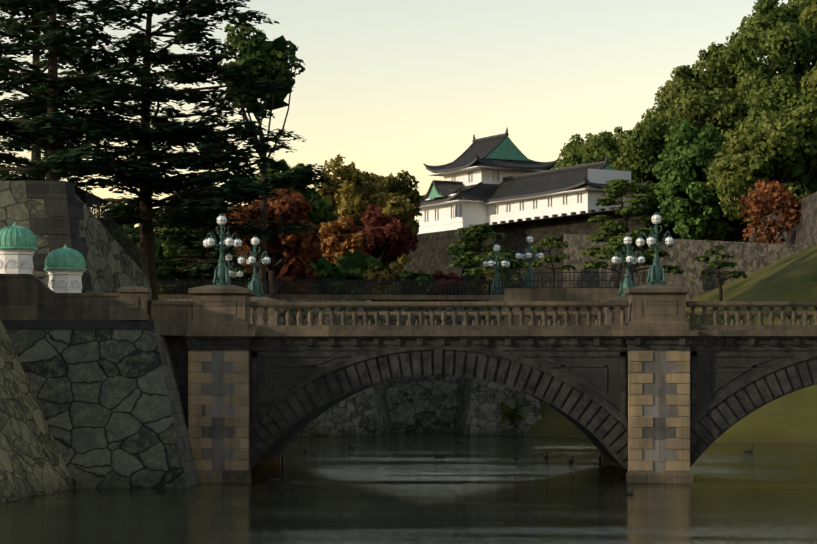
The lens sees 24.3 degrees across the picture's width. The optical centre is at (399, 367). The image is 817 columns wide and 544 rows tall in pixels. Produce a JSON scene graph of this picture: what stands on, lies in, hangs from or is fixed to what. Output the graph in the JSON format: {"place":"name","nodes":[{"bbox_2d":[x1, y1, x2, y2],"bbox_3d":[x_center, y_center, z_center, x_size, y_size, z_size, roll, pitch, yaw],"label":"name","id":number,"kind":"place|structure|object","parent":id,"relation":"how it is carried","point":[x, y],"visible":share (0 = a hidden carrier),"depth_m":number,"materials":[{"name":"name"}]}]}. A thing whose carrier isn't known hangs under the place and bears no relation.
{"place":"outdoors","nodes":[
{"label":"outdoors","id":0,"kind":"place"},
{"bbox_2d":[105,329,134,329],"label":"bank","id":1,"kind":"structure","parent":0,"point":[119,329],"depth_m":77.97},
{"bbox_2d":[0,181,151,299],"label":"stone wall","id":2,"kind":"structure","parent":1,"relation":"on","point":[111,266],"depth_m":92.32,"materials":[{"name":"grey stone"}]},
{"bbox_2d":[25,181,91,292],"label":"stone quoins","id":3,"kind":"object","parent":2,"relation":"attached to","point":[54,207],"visible":0.4,"depth_m":89.69,"materials":[{"name":"grey stone"}]},
{"bbox_2d":[86,184,144,273],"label":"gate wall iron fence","id":4,"kind":"object","parent":2,"relation":"attached to","point":[136,254],"visible":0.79,"depth_m":96.68,"materials":[{"name":"black metal"}]},
{"bbox_2d":[0,0,207,183],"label":"cedar","id":5,"kind":"object","parent":1,"relation":"on","point":[59,153],"visible":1,"depth_m":99.60,"materials":[{"name":"green plant"}]},
{"bbox_2d":[11,0,342,299],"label":"cedar","id":6,"kind":"object","parent":1,"relation":"on","point":[142,211],"visible":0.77,"depth_m":106.15,"materials":[{"name":"green plant"}]},
{"bbox_2d":[212,22,304,292],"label":"tree","id":7,"kind":"object","parent":1,"relation":"on","point":[275,53],"visible":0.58,"depth_m":116.99,"materials":[{"name":"green plant"}]},
{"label":"sentry plinths","id":8,"kind":"object","parent":1,"relation":"on","visible":0},
{"bbox_2d":[0,249,35,273],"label":"sentry box","id":9,"kind":"object","parent":8,"relation":"on","point":[16,261],"visible":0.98,"depth_m":66.73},
{"bbox_2d":[0,222,37,250],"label":"dome","id":10,"kind":"structure","parent":9,"relation":"on","point":[14,236],"depth_m":66.69,"materials":[{"name":"green metal"}]},
{"bbox_2d":[45,270,84,292],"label":"sentry box","id":11,"kind":"object","parent":8,"relation":"on","point":[65,281],"visible":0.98,"depth_m":68.23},
{"bbox_2d":[44,244,86,270],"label":"dome","id":12,"kind":"structure","parent":11,"relation":"on","point":[65,257],"depth_m":68.19,"materials":[{"name":"green metal"}]},
{"bbox_2d":[0,0,802,233],"label":"sky","id":13,"kind":"structure","parent":0,"point":[386,87],"materials":[{"name":"beige"}]},
{"bbox_2d":[0,432,816,543],"bbox_3d":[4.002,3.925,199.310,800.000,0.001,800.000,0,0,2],"label":"moat water","id":14,"kind":"structure","parent":0,"point":[401,488],"depth_m":55.48,"materials":[{"name":"green liquid"}]},
{"bbox_2d":[0,319,74,501],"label":"moat wall","id":15,"kind":"structure","parent":14,"relation":"in","point":[32,463],"depth_m":60.05,"materials":[{"name":"grey stone"}]},
{"bbox_2d":[6,329,186,487],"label":"moat wall","id":16,"kind":"structure","parent":14,"relation":"in","point":[102,398],"depth_m":62.34,"materials":[{"name":"stone"}]},
{"bbox_2d":[1,320,154,329],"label":"stone ledge","id":17,"kind":"object","parent":16,"relation":"on","point":[69,324],"visible":0.9,"depth_m":62.99,"materials":[{"name":"grey stone"}]},
{"bbox_2d":[0,274,192,335],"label":"parapet wall","id":18,"kind":"structure","parent":16,"relation":"on","point":[28,297],"depth_m":63.12,"materials":[{"name":"beige stone"}]},
{"bbox_2d":[154,320,198,487],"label":"moat wall","id":19,"kind":"structure","parent":16,"relation":"attached to","point":[185,448],"depth_m":63.45,"materials":[{"name":"stone"}]},
{"bbox_2d":[265,474,281,481],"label":"duck","id":20,"kind":"object","parent":14,"relation":"on","point":[273,480],"visible":0.9,"depth_m":65.08},
{"bbox_2d":[158,299,541,435],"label":"moat wall","id":21,"kind":"structure","parent":14,"relation":"in","point":[465,406],"depth_m":110.67,"materials":[{"name":"grey stone"}]},
{"bbox_2d":[158,288,622,324],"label":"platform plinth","id":22,"kind":"structure","parent":21,"relation":"on","point":[555,294],"depth_m":104.48,"materials":[{"name":"beige stone"}]},
{"bbox_2d":[157,270,647,294],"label":"metal fence","id":23,"kind":"object","parent":22,"relation":"on","point":[357,287],"visible":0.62,"depth_m":111.05,"materials":[{"name":"black metal"}]},
{"bbox_2d":[188,350,689,471],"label":"bridge pier","id":24,"kind":"structure","parent":14,"relation":"in","point":[659,410],"depth_m":64.53,"materials":[{"name":"stone"}]},
{"bbox_2d":[169,350,815,467],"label":"bridge spandrel body","id":25,"kind":"object","parent":24,"relation":"attached to","point":[595,375],"visible":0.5,"depth_m":64.54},
{"bbox_2d":[165,336,816,469],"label":"stone bridge","id":26,"kind":"structure","parent":25,"relation":"attached to","point":[395,348],"depth_m":64.53,"materials":[{"name":"grey stone"}]},
{"bbox_2d":[434,451,446,457],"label":"duck","id":27,"kind":"object","parent":14,"relation":"on","point":[437,456],"visible":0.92,"depth_m":82.15},
{"bbox_2d":[182,284,816,483],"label":"bridge balustrade pedestals","id":28,"kind":"object","parent":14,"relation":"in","point":[640,310],"visible":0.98,"depth_m":64.55,"materials":[{"name":"beige stone"}]},
{"bbox_2d":[203,213,241,284],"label":"bridge lamp","id":29,"kind":"object","parent":28,"relation":"on","point":[221,274],"visible":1,"depth_m":65.35,"materials":[{"name":"green metal"}]},
{"bbox_2d":[237,235,270,296],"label":"bridge lamp","id":30,"kind":"object","parent":28,"relation":"on","point":[255,284],"visible":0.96,"depth_m":76.26,"materials":[{"name":"green metal"}]},
{"bbox_2d":[611,234,644,295],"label":"bridge lamp","id":31,"kind":"object","parent":28,"relation":"on","point":[626,283],"visible":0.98,"depth_m":75.83,"materials":[{"name":"teal metal"}]},
{"bbox_2d":[636,212,673,283],"bbox_3d":[8.775,-4.072,65.080,1.355,2.495,1.364,0,0,2],"label":"bridge lamp","id":32,"kind":"object","parent":28,"relation":"on","point":[656,272],"visible":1,"depth_m":64.91,"materials":[{"name":"teal metal"}]},
{"bbox_2d":[625,486,633,494],"bbox_3d":[7.063,3.797,58.356,0.220,0.299,0.583,0,0,32],"label":"duck","id":33,"kind":"object","parent":14,"relation":"on","point":[630,492],"visible":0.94,"depth_m":58.26},
{"bbox_2d":[425,136,612,198],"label":"castle copper gables","id":34,"kind":"object","parent":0,"point":[507,148],"visible":0.31,"depth_m":241.89,"materials":[{"name":"green metal"}]},
{"bbox_2d":[418,163,630,233],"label":"castle walls","id":35,"kind":"structure","parent":0,"point":[471,213],"depth_m":236.90,"materials":[{"name":"white paint"}]},
{"bbox_2d":[420,137,607,202],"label":"castle tiled roofs","id":36,"kind":"structure","parent":35,"relation":"on","point":[535,184],"depth_m":237.98,"materials":[{"name":"grey tile"}]},
{"bbox_2d":[419,166,641,207],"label":"roof eaves","id":37,"kind":"object","parent":36,"relation":"attached to","point":[476,168],"visible":0.33,"depth_m":238.19,"materials":[{"name":"white paint"}]},
{"bbox_2d":[420,127,648,204],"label":"castle roof ridges","id":38,"kind":"object","parent":36,"relation":"on","point":[548,170],"visible":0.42,"depth_m":238.61,"materials":[{"name":"grey tile"}]},
{"bbox_2d":[428,171,607,221],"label":"windows","id":39,"kind":"structure","parent":35,"relation":"in","point":[498,205],"depth_m":237.16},
{"bbox_2d":[529,244,816,443],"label":"grassy slope","id":40,"kind":"structure","parent":0,"point":[790,417],"depth_m":109.46,"materials":[{"name":"green plant"}]},
{"bbox_2d":[444,224,527,271],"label":"niwaki pine","id":41,"kind":"object","parent":40,"relation":"on","point":[472,237],"visible":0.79,"depth_m":188.63,"materials":[{"name":"green plant"}]},
{"bbox_2d":[462,251,526,275],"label":"niwaki pine","id":42,"kind":"object","parent":40,"relation":"on","point":[481,258],"visible":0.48,"depth_m":148.95,"materials":[{"name":"green plant"}]},
{"bbox_2d":[499,398,523,428],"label":"shrub","id":43,"kind":"object","parent":40,"relation":"on","point":[512,413],"visible":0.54,"depth_m":109.74,"materials":[{"name":"green plant"}]},
{"bbox_2d":[525,236,575,286],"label":"niwaki pine","id":44,"kind":"object","parent":40,"relation":"on","point":[551,242],"visible":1,"depth_m":183.70,"materials":[{"name":"green plant"}]},
{"bbox_2d":[550,126,639,180],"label":"tree","id":45,"kind":"object","parent":40,"relation":"on","point":[596,148],"visible":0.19,"depth_m":293.79,"materials":[{"name":"green plant"}]},
{"bbox_2d":[579,179,668,286],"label":"niwaki pine","id":46,"kind":"object","parent":40,"relation":"on","point":[609,227],"visible":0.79,"depth_m":178.25,"materials":[{"name":"green plant"}]},
{"bbox_2d":[579,232,684,281],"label":"niwaki pine","id":47,"kind":"object","parent":40,"relation":"on","point":[609,250],"visible":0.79,"depth_m":163.34,"materials":[{"name":"green plant"}]},
{"bbox_2d":[608,113,697,237],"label":"tree","id":48,"kind":"object","parent":40,"relation":"on","point":[641,147],"visible":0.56,"depth_m":235.10,"materials":[{"name":"green plant"}]},
{"bbox_2d":[639,181,681,238],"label":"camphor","id":49,"kind":"object","parent":40,"relation":"on","point":[677,236],"depth_m":247.59,"materials":[{"name":"green plant"}]},
{"bbox_2d":[558,192,816,300],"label":"retaining wall","id":50,"kind":"structure","parent":40,"relation":"on","point":[750,257],"depth_m":169.23,"materials":[{"name":"grey stone"}]},
{"bbox_2d":[652,120,734,240],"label":"tree","id":51,"kind":"object","parent":40,"relation":"on","point":[688,200],"visible":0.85,"depth_m":201.56,"materials":[{"name":"green plant"}]},
{"bbox_2d":[641,30,779,241],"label":"tree","id":52,"kind":"object","parent":40,"relation":"on","point":[716,94],"visible":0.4,"depth_m":252.48,"materials":[{"name":"green plant"}]},
{"bbox_2d":[694,245,747,300],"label":"niwaki pine","id":53,"kind":"object","parent":40,"relation":"on","point":[717,264],"visible":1,"depth_m":126.60,"materials":[{"name":"green plant"}]},
{"bbox_2d":[704,102,816,223],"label":"tree","id":54,"kind":"object","parent":40,"relation":"on","point":[780,146],"visible":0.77,"depth_m":179.40,"materials":[{"name":"green plant"}]},
{"bbox_2d":[723,0,816,129],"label":"tree","id":55,"kind":"object","parent":40,"relation":"on","point":[779,39],"visible":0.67,"depth_m":209.34,"materials":[{"name":"green plant"}]},
{"bbox_2d":[738,179,802,243],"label":"maple","id":56,"kind":"object","parent":40,"relation":"on","point":[770,192],"visible":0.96,"depth_m":161.52,"materials":[{"name":"red plant"}]},
{"bbox_2d":[798,0,816,104],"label":"tree","id":57,"kind":"object","parent":40,"relation":"on","point":[809,12],"visible":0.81,"depth_m":186.12,"materials":[{"name":"green plant"}]},
{"bbox_3d":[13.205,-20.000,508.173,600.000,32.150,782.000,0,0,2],"label":"plateau terrain","id":58,"kind":"structure","parent":0,"visible":0},
{"bbox_2d":[0,5,136,179],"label":"cedar","id":59,"kind":"object","parent":58,"relation":"on","point":[35,64],"visible":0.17,"depth_m":124.25,"materials":[{"name":"green plant"}]},
{"bbox_2d":[105,224,139,255],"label":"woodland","id":60,"kind":"object","parent":58,"relation":"on","point":[128,230],"visible":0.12,"depth_m":359.84,"materials":[{"name":"green plant"}]},
{"bbox_2d":[129,226,213,267],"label":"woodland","id":61,"kind":"object","parent":58,"relation":"on","point":[158,248],"depth_m":302.27,"materials":[{"name":"green plant"}]},
{"bbox_2d":[156,259,198,292],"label":"shrub","id":62,"kind":"object","parent":58,"relation":"on","point":[171,284],"visible":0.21,"depth_m":131.19,"materials":[{"name":"green plant"}]},
{"bbox_2d":[156,189,219,262],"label":"evergreen","id":63,"kind":"object","parent":58,"relation":"on","point":[170,250],"visible":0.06,"depth_m":148.79,"materials":[{"name":"green plant"}]},
{"bbox_2d":[185,259,216,286],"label":"shrub","id":64,"kind":"object","parent":58,"relation":"on","point":[197,260],"visible":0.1,"depth_m":136.61,"materials":[{"name":"green plant"}]},
{"bbox_2d":[130,142,311,286],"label":"cedar","id":65,"kind":"object","parent":58,"relation":"on","point":[203,272],"visible":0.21,"depth_m":128.82,"materials":[{"name":"green plant"}]},
{"bbox_2d":[226,257,241,284],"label":"shrub","id":66,"kind":"object","parent":58,"relation":"on","point":[235,266],"visible":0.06,"depth_m":134.10,"materials":[{"name":"green plant"}]},
{"bbox_2d":[240,257,279,292],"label":"shrub","id":67,"kind":"object","parent":58,"relation":"on","point":[246,277],"visible":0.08,"depth_m":126.84,"materials":[{"name":"green plant"}]},
{"bbox_2d":[218,189,322,292],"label":"maple","id":68,"kind":"object","parent":58,"relation":"on","point":[295,206],"visible":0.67,"depth_m":119.78,"materials":[{"name":"red plant"}]},
{"bbox_2d":[251,157,336,228],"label":"evergreen","id":69,"kind":"object","parent":58,"relation":"on","point":[321,211],"visible":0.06,"depth_m":169.51,"materials":[{"name":"green plant"}]},
{"bbox_2d":[276,255,316,294],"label":"shrub","id":70,"kind":"object","parent":58,"relation":"on","point":[288,270],"visible":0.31,"depth_m":125.61,"materials":[{"name":"red plant"}]},
{"bbox_2d":[309,236,329,264],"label":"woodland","id":71,"kind":"object","parent":58,"relation":"on","point":[314,260],"visible":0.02,"depth_m":353.69,"materials":[{"name":"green plant"}]},
{"bbox_2d":[307,256,347,294],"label":"shrub","id":72,"kind":"object","parent":58,"relation":"on","point":[324,269],"visible":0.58,"depth_m":132.19,"materials":[{"name":"green plant"}]},
{"bbox_2d":[318,215,368,294],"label":"maple","id":73,"kind":"object","parent":58,"relation":"on","point":[340,236],"visible":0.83,"depth_m":148.55,"materials":[{"name":"orange plant"}]},
{"bbox_2d":[313,154,391,240],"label":"zelkova","id":74,"kind":"object","parent":58,"relation":"on","point":[356,194],"visible":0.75,"depth_m":197.61,"materials":[{"name":"yellow plant"}]},
{"bbox_2d":[334,249,382,300],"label":"shrub","id":75,"kind":"object","parent":58,"relation":"on","point":[354,265],"visible":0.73,"depth_m":136.50,"materials":[{"name":"green plant"}]},
{"bbox_2d":[362,260,403,300],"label":"shrub","id":76,"kind":"object","parent":58,"relation":"on","point":[393,271],"visible":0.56,"depth_m":132.28,"materials":[{"name":"green plant"}]},
{"bbox_2d":[353,204,417,266],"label":"maple","id":77,"kind":"object","parent":58,"relation":"on","point":[391,238],"visible":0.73,"depth_m":157.96,"materials":[{"name":"red plant"}]},
{"bbox_2d":[374,170,422,263],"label":"zelkova","id":78,"kind":"object","parent":58,"relation":"on","point":[402,188],"visible":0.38,"depth_m":223.12,"materials":[{"name":"green plant"}]},
{"bbox_2d":[381,197,416,265],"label":"tree","id":79,"kind":"object","parent":58,"relation":"on","point":[396,209],"visible":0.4,"depth_m":183.87,"materials":[{"name":"green plant"}]},
{"bbox_2d":[384,269,442,300],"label":"shrub","id":80,"kind":"object","parent":58,"relation":"on","point":[412,275],"visible":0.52,"depth_m":125.55,"materials":[{"name":"green plant"}]},
{"bbox_2d":[424,270,466,300],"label":"shrub","id":81,"kind":"object","parent":58,"relation":"on","point":[449,276],"visible":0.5,"depth_m":125.78,"materials":[{"name":"red plant"}]},
{"bbox_2d":[464,269,502,300],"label":"shrub","id":82,"kind":"object","parent":58,"relation":"on","point":[483,275],"visible":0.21,"depth_m":133.06,"materials":[{"name":"green plant"}]},
{"bbox_2d":[498,270,525,287],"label":"shrub","id":83,"kind":"object","parent":58,"relation":"on","point":[507,273],"visible":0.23,"depth_m":136.24,"materials":[{"name":"green plant"}]},
{"bbox_2d":[403,209,751,286],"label":"stone wall","id":84,"kind":"structure","parent":58,"relation":"on","point":[429,255],"depth_m":229.14,"materials":[{"name":"grey stone"}]},
{"bbox_2d":[484,203,646,224],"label":"castle base parapet","id":85,"kind":"structure","parent":84,"relation":"on","point":[556,215],"depth_m":221.97,"materials":[{"name":"grey stone"}]},
{"bbox_2d":[729,239,747,241],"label":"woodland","id":86,"kind":"object","parent":58,"relation":"on","point":[740,240],"depth_m":284.25,"materials":[{"name":"green plant"}]},
{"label":"approach lamp bases","id":87,"kind":"object","parent":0,"visible":0},
{"bbox_2d":[225,252,243,279],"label":"approach lamp","id":88,"kind":"object","parent":87,"relation":"on","point":[234,274],"visible":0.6,"depth_m":111.55,"materials":[{"name":"white glass"}]},
{"bbox_2d":[482,243,509,293],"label":"approach lamp","id":89,"kind":"object","parent":87,"relation":"on","point":[491,263],"visible":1,"depth_m":120.06,"materials":[{"name":"teal metal"}]},
{"bbox_2d":[515,235,543,286],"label":"approach lamp","id":90,"kind":"object","parent":87,"relation":"on","point":[524,256],"visible":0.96,"depth_m":115.99,"materials":[{"name":"teal metal"}]}
]}

